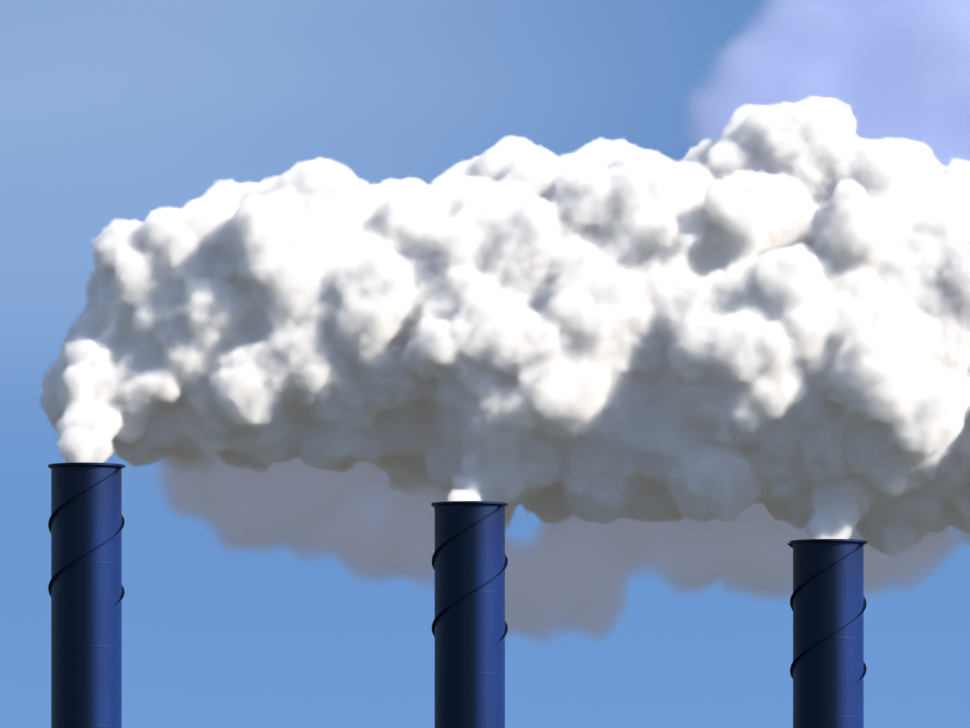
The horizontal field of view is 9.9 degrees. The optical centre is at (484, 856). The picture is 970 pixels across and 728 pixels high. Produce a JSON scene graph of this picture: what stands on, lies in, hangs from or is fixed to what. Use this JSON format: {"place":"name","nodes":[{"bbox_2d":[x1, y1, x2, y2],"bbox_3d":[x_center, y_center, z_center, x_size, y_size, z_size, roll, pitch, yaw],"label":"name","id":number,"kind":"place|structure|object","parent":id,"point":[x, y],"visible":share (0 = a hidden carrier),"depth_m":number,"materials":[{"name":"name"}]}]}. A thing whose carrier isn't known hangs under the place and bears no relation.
{"place":"outdoors","nodes":[
{"label":"outdoors","id":0,"kind":"place"},
{"bbox_2d":[48,462,124,727],"bbox_3d":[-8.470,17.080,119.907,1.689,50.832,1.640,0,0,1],"label":"stack","id":1,"kind":"object","parent":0,"point":[86,522],"visible":1,"depth_m":119.26,"materials":[{"name":"blue paint"}]},
{"bbox_2d":[431,501,507,727],"bbox_3d":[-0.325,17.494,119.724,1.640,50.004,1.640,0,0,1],"label":"stack","id":2,"kind":"object","parent":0,"point":[469,566],"visible":1,"depth_m":119.08,"materials":[{"name":"blue paint"}]},
{"bbox_2d":[0,0,969,727],"label":"sky","id":3,"kind":"structure","parent":0,"point":[678,288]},
{"bbox_2d":[787,539,868,727],"bbox_3d":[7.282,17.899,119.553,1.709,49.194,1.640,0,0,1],"label":"stack","id":4,"kind":"object","parent":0,"point":[828,604],"visible":1,"depth_m":118.90,"materials":[{"name":"blue paint"}]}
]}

